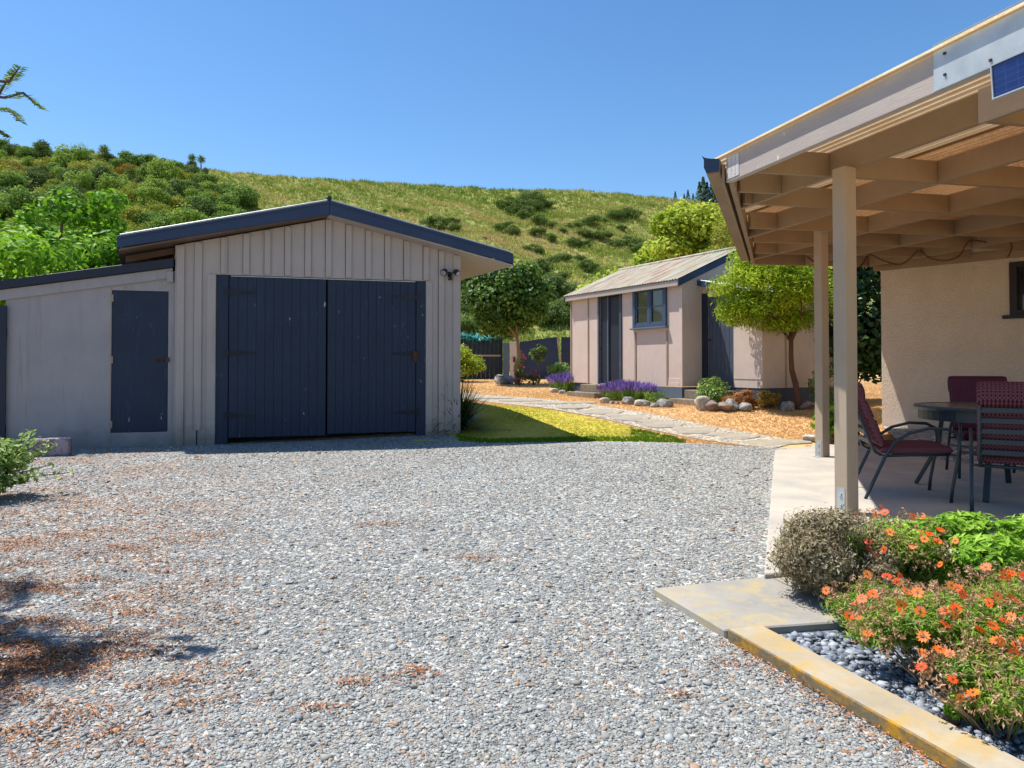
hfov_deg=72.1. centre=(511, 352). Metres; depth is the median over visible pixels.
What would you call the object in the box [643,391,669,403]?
herb
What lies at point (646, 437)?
green grass
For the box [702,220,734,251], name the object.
olive tree
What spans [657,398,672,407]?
rock
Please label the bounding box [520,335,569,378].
panel fence
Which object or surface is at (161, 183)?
hillside tree
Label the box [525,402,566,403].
flagstone
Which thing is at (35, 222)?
hillside bush
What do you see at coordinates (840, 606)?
orange daisy
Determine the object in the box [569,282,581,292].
scrub bush
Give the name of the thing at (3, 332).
board gate
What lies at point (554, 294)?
scrub bush
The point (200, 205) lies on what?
hillside bush
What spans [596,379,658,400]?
lavender
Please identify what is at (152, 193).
hillside tree
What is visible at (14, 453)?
budding shrub
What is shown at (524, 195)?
gorse bush
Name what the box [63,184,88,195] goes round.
hillside bush
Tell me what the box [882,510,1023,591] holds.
euphorbia bush
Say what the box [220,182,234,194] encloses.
hillside bush
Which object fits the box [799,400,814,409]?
rock
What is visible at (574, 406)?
flagstone
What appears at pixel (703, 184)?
conifer
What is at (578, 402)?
flagstone
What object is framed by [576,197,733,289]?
yellow green tree
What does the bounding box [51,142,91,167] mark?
hillside tree
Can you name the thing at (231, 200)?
hillside bush
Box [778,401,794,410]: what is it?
rock
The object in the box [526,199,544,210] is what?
gorse bush
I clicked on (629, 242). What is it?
gorse bush
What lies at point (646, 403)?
rock
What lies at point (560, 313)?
scrub bush
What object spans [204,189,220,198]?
hillside bush
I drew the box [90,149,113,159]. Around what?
hillside bush
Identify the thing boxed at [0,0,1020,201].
sky
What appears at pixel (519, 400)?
flagstone
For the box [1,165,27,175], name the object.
hillside bush
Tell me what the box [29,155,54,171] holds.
hillside bush
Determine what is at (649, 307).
window
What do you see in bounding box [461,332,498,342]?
garden net
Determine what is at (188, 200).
hillside bush
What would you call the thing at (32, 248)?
leafy tree
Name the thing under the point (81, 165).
hillside bush
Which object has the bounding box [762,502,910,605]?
grey shrub
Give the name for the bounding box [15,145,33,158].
hillside bush
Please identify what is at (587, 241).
gorse bush
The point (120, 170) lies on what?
hillside bush
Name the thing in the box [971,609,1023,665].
orange daisy
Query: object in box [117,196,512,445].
garage
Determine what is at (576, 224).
gorse bush
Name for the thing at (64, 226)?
hillside bush
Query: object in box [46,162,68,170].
hillside bush
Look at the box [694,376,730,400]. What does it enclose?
glossy bush
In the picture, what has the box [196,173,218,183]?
hillside bush
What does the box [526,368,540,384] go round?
red flower bush
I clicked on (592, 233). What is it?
gorse bush
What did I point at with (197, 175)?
hillside bush
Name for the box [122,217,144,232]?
hillside bush
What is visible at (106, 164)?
hillside bush
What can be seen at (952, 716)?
seedling
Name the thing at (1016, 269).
window
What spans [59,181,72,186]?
hillside bush
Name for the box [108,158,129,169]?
hillside bush
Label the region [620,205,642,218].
gorse bush
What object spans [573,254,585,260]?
gorse bush
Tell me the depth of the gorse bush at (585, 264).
69.90 m
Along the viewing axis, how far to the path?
11.95 m
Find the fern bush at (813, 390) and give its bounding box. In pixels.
[806,359,833,402]
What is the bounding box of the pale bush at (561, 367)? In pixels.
[547,362,569,382]
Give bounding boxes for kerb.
[728,626,1023,767]
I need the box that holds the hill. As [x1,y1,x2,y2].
[6,152,880,373]
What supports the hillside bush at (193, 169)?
on the hill
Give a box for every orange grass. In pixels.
[720,389,758,407]
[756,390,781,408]
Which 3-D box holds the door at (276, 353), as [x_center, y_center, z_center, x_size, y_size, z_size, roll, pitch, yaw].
[-3.464,0.067,10.328,1.412,2.334,0.062,0,-1,-16]
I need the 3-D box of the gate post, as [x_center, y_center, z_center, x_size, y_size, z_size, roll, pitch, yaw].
[-0.080,0.292,25.904,0.510,1.380,0.110,0,-1,0]
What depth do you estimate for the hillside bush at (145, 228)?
80.81 m
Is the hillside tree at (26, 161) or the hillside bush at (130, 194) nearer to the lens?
the hillside bush at (130, 194)
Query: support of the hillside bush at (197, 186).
on the hill
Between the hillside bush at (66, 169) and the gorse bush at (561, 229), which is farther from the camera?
the hillside bush at (66, 169)
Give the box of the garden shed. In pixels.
[564,246,833,406]
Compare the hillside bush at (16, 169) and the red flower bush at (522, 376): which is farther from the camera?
the hillside bush at (16, 169)
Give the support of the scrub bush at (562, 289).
on the hill
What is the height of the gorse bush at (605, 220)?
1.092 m
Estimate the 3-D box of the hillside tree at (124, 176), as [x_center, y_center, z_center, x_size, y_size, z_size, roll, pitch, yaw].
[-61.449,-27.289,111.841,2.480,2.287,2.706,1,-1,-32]
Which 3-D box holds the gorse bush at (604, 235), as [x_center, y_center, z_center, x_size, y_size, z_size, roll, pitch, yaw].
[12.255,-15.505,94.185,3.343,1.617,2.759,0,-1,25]
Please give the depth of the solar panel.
3.25 m
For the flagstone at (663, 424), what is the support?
on the path
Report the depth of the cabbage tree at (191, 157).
132.40 m
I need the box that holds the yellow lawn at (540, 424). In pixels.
[412,404,676,442]
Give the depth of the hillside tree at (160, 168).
113.25 m
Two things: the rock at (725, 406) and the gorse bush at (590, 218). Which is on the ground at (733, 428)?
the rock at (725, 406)
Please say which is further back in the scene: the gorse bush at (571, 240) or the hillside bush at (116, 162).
the hillside bush at (116, 162)
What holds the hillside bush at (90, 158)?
on the hill
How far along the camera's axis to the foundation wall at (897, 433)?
9.93 m
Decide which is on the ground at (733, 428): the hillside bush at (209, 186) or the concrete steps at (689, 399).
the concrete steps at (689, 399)
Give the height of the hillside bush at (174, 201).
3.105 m
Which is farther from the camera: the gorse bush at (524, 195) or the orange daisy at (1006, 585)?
the gorse bush at (524, 195)
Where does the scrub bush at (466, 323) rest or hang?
on the hill
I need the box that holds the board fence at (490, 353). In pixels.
[461,338,502,378]
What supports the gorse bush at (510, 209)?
on the hill
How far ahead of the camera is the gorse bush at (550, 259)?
77.11 m
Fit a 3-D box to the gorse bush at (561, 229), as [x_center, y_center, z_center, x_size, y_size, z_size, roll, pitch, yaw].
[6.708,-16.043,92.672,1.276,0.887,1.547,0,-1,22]
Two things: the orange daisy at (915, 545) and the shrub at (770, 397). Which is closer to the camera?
the orange daisy at (915, 545)
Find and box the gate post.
[503,342,516,377]
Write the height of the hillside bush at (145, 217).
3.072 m
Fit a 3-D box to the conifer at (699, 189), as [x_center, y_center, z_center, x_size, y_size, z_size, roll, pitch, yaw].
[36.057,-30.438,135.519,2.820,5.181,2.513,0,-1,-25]
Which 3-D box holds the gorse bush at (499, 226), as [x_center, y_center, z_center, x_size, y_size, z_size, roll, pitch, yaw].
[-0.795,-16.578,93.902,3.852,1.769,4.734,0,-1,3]
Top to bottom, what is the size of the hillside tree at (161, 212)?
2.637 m
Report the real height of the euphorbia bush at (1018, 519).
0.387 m
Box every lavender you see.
[545,370,588,391]
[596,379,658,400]
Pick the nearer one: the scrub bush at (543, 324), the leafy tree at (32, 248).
the leafy tree at (32, 248)
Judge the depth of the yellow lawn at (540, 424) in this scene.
11.50 m
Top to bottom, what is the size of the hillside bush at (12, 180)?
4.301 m
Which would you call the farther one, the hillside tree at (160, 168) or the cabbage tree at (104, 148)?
the cabbage tree at (104, 148)
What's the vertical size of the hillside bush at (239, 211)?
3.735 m
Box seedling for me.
[941,688,976,726]
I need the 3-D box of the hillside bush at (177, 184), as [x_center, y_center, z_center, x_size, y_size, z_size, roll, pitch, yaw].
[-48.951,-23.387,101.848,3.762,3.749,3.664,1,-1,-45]
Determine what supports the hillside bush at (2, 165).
on the hill
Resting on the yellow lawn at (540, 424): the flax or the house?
the flax
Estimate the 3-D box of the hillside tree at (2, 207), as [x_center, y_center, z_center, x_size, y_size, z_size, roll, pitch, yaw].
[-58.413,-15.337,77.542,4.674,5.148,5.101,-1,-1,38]
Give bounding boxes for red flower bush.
[513,370,528,385]
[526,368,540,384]
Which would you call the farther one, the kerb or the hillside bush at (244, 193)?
the hillside bush at (244, 193)
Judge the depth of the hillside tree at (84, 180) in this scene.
101.90 m
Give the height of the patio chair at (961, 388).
0.969 m
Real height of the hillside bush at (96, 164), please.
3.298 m
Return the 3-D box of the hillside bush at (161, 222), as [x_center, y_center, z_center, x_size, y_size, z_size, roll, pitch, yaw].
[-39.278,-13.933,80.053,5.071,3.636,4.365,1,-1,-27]
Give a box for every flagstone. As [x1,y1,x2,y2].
[475,397,513,398]
[499,400,542,401]
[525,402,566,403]
[556,405,589,408]
[565,401,596,403]
[579,409,623,414]
[605,413,621,416]
[610,415,649,421]
[636,419,657,421]
[642,420,683,427]
[671,426,691,430]
[677,427,717,433]
[706,431,728,435]
[718,433,759,439]
[741,439,811,444]
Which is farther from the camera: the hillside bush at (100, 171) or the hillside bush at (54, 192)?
the hillside bush at (100, 171)
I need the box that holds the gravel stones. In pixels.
[0,442,941,767]
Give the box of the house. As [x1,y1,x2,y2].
[873,249,1023,431]
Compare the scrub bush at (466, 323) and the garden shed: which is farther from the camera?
the scrub bush at (466, 323)
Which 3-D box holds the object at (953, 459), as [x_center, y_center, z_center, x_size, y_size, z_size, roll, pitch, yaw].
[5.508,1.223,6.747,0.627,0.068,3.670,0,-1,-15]
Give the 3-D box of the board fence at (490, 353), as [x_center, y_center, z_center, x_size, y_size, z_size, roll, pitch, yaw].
[-2.105,0.224,26.006,3.518,1.520,0.065,0,-1,-3]
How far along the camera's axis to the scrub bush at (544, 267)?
70.57 m
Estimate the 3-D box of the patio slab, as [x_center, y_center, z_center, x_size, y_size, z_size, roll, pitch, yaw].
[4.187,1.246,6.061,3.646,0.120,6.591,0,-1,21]
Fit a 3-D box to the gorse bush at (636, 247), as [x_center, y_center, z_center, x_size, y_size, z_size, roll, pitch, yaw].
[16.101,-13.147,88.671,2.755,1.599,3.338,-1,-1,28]
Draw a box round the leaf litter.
[0,457,946,767]
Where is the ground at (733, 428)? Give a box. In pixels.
[115,374,894,447]
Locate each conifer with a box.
[694,181,705,201]
[698,176,708,201]
[703,182,712,203]
[706,184,716,203]
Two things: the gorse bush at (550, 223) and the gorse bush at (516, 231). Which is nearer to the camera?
the gorse bush at (516, 231)
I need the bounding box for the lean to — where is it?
[0,258,174,449]
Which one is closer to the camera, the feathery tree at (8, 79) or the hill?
the feathery tree at (8, 79)
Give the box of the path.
[460,392,788,448]
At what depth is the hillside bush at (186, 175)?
118.92 m
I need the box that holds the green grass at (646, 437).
[456,378,877,442]
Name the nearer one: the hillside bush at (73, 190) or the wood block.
the wood block
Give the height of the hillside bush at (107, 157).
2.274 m
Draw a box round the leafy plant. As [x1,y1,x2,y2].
[810,400,859,439]
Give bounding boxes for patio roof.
[702,0,1023,513]
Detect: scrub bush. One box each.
[461,278,470,288]
[461,297,469,313]
[461,316,480,332]
[502,332,515,340]
[530,257,555,275]
[535,312,554,326]
[541,272,566,281]
[543,274,574,298]
[545,302,569,325]
[546,286,559,302]
[549,296,569,311]
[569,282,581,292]
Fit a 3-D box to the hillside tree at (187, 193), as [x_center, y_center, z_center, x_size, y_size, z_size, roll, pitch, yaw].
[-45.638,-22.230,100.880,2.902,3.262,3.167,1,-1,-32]
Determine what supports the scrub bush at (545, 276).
on the hill
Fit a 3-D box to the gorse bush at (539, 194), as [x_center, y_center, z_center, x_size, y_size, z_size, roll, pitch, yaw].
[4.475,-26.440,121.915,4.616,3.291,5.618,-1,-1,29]
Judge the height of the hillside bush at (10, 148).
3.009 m
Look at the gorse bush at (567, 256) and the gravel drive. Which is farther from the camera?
the gorse bush at (567, 256)
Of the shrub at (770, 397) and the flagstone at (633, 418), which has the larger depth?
the shrub at (770, 397)
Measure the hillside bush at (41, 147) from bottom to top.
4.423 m
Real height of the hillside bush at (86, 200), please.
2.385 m
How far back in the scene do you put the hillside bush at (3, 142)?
129.01 m
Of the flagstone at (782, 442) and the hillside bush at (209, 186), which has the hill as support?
the hillside bush at (209, 186)
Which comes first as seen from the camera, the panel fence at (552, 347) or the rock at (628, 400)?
the rock at (628, 400)
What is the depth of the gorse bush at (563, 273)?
68.30 m
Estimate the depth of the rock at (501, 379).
21.85 m
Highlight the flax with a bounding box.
[410,372,522,434]
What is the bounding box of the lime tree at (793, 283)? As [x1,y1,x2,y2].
[704,247,862,409]
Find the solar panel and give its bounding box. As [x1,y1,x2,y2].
[990,51,1023,99]
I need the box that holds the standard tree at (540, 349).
[528,344,547,381]
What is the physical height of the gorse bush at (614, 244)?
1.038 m
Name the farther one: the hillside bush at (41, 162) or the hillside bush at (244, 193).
the hillside bush at (41, 162)
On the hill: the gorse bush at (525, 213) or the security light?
the gorse bush at (525, 213)
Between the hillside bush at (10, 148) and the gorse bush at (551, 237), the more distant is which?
the hillside bush at (10, 148)
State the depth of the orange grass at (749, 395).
12.83 m
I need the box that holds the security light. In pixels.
[441,268,459,279]
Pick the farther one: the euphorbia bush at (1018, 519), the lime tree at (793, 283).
the lime tree at (793, 283)
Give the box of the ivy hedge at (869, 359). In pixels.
[803,266,881,383]
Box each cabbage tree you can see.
[97,144,110,157]
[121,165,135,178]
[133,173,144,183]
[187,153,196,160]
[196,155,205,168]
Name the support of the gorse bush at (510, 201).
on the hill
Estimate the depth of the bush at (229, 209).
96.30 m
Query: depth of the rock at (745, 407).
12.59 m
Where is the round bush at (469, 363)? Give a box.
[461,343,485,381]
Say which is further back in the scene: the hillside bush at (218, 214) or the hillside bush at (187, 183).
the hillside bush at (187, 183)
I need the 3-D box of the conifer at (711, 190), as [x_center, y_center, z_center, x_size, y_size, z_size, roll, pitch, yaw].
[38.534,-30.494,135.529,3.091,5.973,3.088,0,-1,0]
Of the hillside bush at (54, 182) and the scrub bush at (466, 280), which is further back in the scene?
the hillside bush at (54, 182)
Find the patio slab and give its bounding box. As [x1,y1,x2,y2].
[764,445,1023,578]
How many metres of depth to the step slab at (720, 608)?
3.23 m
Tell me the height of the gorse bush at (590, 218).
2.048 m
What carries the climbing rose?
on the ground at (733, 428)
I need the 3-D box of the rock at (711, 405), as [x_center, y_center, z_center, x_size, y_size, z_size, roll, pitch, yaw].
[3.631,0.957,12.708,0.341,0.199,0.289,0,-1,4]
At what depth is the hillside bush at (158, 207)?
89.44 m
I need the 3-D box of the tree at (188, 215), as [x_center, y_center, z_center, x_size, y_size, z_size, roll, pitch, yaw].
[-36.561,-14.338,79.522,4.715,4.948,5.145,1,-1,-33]
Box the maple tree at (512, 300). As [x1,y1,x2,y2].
[461,260,556,384]
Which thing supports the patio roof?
on the patio slab
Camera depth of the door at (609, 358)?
16.35 m
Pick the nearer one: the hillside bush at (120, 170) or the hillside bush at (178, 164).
the hillside bush at (120, 170)
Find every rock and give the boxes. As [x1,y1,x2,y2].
[494,374,513,384]
[550,388,558,392]
[599,397,609,403]
[621,397,634,404]
[634,399,642,405]
[642,399,650,405]
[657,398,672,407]
[694,396,709,410]
[705,400,718,410]
[718,402,733,411]
[725,398,739,410]
[738,402,752,411]
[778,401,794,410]
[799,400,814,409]
[803,434,814,441]
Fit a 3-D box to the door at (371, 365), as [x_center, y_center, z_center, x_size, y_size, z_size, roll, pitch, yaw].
[-2.095,0.064,10.708,1.376,2.314,0.062,0,-1,-16]
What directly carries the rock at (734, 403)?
on the ground at (733, 428)
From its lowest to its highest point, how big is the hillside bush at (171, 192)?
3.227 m
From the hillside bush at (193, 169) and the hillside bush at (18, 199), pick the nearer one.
the hillside bush at (18, 199)
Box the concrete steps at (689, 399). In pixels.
[668,389,736,405]
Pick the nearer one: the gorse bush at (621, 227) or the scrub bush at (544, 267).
the scrub bush at (544, 267)
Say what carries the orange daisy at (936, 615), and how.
on the bed pebbles
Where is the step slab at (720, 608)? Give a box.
[654,577,848,637]
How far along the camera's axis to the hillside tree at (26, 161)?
117.59 m
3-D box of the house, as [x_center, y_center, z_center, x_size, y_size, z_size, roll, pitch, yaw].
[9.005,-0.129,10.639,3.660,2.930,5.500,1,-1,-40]
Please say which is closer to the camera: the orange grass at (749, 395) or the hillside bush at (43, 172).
the orange grass at (749, 395)
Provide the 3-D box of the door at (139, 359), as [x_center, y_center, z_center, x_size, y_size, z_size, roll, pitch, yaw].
[-5.217,0.126,9.871,0.760,1.975,0.070,0,-1,-15]
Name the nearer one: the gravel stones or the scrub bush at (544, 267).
the gravel stones
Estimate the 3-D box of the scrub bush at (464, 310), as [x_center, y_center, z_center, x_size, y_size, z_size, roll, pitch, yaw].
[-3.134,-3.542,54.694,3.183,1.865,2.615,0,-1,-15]
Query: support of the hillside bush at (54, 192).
on the hill
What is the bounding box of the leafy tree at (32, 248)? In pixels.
[0,188,133,305]
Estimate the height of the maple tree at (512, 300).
3.983 m
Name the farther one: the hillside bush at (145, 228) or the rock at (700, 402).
the hillside bush at (145, 228)
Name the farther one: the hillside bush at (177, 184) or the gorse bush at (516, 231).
the hillside bush at (177, 184)
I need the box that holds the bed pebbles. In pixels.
[783,580,1023,760]
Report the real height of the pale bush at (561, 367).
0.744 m
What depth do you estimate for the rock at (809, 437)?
10.40 m
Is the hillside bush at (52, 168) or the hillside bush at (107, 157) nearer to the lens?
the hillside bush at (52, 168)
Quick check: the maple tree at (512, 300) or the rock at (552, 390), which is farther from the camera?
the maple tree at (512, 300)
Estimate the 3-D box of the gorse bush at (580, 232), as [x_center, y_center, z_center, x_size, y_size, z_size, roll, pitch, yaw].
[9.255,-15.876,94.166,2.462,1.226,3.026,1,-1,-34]
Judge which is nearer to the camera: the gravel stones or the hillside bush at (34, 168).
the gravel stones
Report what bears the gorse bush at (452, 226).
on the hill
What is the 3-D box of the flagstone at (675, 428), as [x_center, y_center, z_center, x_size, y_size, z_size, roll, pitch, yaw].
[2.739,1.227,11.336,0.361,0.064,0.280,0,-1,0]
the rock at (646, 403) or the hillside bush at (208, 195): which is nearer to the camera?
the rock at (646, 403)
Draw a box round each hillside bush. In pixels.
[0,138,10,150]
[0,157,13,171]
[0,169,32,189]
[0,184,53,224]
[0,199,10,220]
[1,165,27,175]
[2,143,19,156]
[2,160,25,168]
[4,214,52,228]
[5,166,25,173]
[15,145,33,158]
[23,165,53,177]
[23,171,48,191]
[29,139,52,159]
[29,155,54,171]
[35,169,51,181]
[35,181,52,193]
[41,184,79,197]
[42,184,75,200]
[45,179,61,186]
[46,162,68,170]
[49,167,55,178]
[50,223,66,229]
[55,167,94,181]
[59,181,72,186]
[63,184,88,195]
[68,159,93,172]
[75,193,87,202]
[81,158,118,171]
[83,157,96,163]
[84,162,102,169]
[85,164,121,187]
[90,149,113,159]
[103,154,117,164]
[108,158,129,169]
[110,181,147,204]
[114,163,138,173]
[117,149,145,167]
[117,202,151,222]
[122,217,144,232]
[126,165,148,182]
[126,181,143,190]
[131,221,148,229]
[132,210,161,228]
[140,199,176,218]
[142,153,157,162]
[142,215,183,228]
[160,187,181,207]
[165,194,185,210]
[167,159,185,168]
[167,178,185,198]
[170,178,196,197]
[176,168,194,181]
[181,164,199,174]
[183,192,210,208]
[185,196,222,216]
[187,161,199,169]
[188,183,202,197]
[192,172,205,178]
[195,191,216,203]
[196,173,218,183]
[198,182,221,196]
[201,167,208,174]
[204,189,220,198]
[209,210,232,217]
[215,193,241,209]
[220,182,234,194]
[225,184,260,207]
[233,207,247,214]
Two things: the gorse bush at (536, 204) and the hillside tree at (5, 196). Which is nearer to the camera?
the hillside tree at (5, 196)
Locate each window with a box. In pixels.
[630,287,668,329]
[1002,261,1023,318]
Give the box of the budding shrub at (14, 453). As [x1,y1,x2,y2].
[0,429,73,493]
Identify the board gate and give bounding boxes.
[0,306,6,439]
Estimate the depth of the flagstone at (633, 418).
12.04 m
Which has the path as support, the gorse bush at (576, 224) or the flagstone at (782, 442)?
the flagstone at (782, 442)
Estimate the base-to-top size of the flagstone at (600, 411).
0.083 m
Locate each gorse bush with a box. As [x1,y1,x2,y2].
[418,213,452,229]
[447,222,461,231]
[493,220,518,230]
[495,196,529,207]
[504,226,521,235]
[505,203,534,213]
[512,191,542,202]
[516,209,531,218]
[523,244,542,250]
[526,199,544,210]
[528,226,546,234]
[530,213,548,224]
[532,190,546,202]
[534,246,544,252]
[541,199,554,207]
[542,220,557,227]
[543,232,557,241]
[545,256,560,262]
[548,252,572,262]
[556,271,571,277]
[558,227,567,231]
[564,222,584,227]
[565,236,584,247]
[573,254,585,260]
[574,229,590,235]
[576,258,601,271]
[580,214,602,225]
[582,230,600,238]
[583,239,593,246]
[593,231,615,239]
[599,216,608,222]
[605,209,625,219]
[606,241,619,246]
[615,224,627,230]
[615,235,646,247]
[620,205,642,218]
[629,242,643,252]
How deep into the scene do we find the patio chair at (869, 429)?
5.70 m
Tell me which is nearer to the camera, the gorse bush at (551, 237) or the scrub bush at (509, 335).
the scrub bush at (509, 335)
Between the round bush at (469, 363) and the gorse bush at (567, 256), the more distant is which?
the gorse bush at (567, 256)
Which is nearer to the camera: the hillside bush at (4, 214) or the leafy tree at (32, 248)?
the leafy tree at (32, 248)
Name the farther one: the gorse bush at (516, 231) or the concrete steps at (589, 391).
the gorse bush at (516, 231)
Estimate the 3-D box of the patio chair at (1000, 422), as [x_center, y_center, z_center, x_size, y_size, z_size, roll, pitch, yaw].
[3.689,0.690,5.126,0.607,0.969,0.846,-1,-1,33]
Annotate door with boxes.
[109,291,169,432]
[224,276,325,437]
[327,279,419,433]
[601,296,618,382]
[708,295,733,390]
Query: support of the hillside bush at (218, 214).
on the hill
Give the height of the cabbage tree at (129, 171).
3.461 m
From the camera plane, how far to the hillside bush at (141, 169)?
114.03 m
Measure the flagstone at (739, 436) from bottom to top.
0.072 m
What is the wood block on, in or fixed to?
on the gravel drive
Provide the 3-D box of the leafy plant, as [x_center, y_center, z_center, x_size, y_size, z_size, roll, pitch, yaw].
[4.761,1.009,10.259,0.749,0.659,0.621,0,-1,0]
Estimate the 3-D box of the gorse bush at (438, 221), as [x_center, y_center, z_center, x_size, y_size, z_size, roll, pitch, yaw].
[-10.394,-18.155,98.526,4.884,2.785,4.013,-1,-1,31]
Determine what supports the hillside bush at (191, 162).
on the hill
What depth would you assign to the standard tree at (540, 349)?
23.03 m
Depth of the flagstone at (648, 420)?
11.83 m
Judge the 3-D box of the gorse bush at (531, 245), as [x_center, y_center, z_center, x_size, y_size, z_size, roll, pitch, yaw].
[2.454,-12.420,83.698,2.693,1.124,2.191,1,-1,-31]
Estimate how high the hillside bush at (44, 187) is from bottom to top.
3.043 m
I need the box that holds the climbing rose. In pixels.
[518,350,524,370]
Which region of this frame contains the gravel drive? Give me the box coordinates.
[0,434,943,767]
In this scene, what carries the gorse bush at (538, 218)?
on the hill
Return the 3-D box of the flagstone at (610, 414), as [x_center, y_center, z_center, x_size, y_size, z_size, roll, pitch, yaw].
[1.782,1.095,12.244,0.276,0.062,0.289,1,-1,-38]
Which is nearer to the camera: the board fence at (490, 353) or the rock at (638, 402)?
the rock at (638, 402)
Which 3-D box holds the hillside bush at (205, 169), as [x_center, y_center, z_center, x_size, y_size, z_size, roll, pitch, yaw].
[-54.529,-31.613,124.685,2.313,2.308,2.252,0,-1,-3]
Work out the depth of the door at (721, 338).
14.00 m
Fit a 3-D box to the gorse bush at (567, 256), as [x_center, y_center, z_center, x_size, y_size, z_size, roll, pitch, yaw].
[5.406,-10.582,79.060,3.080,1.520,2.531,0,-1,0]
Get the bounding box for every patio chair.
[833,381,961,502]
[945,376,1015,478]
[969,381,1023,513]
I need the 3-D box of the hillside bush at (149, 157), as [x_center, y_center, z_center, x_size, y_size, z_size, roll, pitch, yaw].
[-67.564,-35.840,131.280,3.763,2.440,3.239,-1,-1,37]
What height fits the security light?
0.179 m
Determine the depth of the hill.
111.46 m
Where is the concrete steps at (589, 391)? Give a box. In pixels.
[567,384,604,398]
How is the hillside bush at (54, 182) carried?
on the hill
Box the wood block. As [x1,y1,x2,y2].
[29,437,71,456]
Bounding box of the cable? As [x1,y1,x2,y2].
[806,239,1012,270]
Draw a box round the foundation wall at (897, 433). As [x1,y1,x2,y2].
[884,426,1023,466]
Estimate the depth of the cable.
9.49 m
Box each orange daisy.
[820,570,928,638]
[835,578,1023,693]
[836,504,961,589]
[908,635,1023,743]
[922,560,1023,626]
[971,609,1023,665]
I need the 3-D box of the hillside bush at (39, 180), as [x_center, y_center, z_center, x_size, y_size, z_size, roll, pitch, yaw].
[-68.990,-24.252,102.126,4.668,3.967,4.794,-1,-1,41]
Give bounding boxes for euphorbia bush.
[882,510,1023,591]
[981,513,1023,564]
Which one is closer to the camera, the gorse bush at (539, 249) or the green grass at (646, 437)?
the green grass at (646, 437)
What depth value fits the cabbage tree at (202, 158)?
132.54 m
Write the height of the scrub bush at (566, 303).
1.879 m
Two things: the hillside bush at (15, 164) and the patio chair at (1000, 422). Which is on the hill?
the hillside bush at (15, 164)
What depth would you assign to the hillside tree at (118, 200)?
90.17 m
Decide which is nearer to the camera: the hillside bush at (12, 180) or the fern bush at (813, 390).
the fern bush at (813, 390)
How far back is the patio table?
5.88 m
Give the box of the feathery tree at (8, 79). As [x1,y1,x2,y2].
[0,64,49,140]
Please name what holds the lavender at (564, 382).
on the ground at (733, 428)
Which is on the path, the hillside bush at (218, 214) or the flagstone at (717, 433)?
the flagstone at (717, 433)
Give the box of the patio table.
[913,402,1011,502]
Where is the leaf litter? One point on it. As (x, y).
(42, 655)
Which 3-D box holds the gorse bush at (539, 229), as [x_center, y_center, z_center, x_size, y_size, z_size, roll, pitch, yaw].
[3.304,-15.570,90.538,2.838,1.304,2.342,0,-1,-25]
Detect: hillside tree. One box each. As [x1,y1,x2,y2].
[0,190,18,209]
[0,197,9,225]
[17,156,35,167]
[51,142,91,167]
[51,165,64,180]
[58,169,94,191]
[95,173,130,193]
[103,191,130,214]
[118,174,133,181]
[133,181,171,208]
[141,175,173,201]
[143,155,179,181]
[156,208,168,215]
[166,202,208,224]
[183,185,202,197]
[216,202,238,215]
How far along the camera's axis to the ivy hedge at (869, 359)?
13.80 m
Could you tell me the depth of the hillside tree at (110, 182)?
100.06 m
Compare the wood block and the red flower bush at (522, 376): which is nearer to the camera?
the wood block
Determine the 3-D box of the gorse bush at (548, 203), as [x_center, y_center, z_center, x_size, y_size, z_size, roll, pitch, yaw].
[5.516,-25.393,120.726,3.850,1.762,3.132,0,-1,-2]
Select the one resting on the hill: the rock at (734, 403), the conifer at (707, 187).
the conifer at (707, 187)
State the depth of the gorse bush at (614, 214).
107.42 m
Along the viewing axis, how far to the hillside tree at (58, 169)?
107.58 m
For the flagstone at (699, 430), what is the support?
on the path
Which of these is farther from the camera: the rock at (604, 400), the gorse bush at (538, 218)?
the gorse bush at (538, 218)
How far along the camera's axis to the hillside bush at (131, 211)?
86.62 m
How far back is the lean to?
9.72 m
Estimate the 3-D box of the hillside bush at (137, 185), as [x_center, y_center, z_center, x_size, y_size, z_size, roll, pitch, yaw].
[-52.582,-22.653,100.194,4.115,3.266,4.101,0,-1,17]

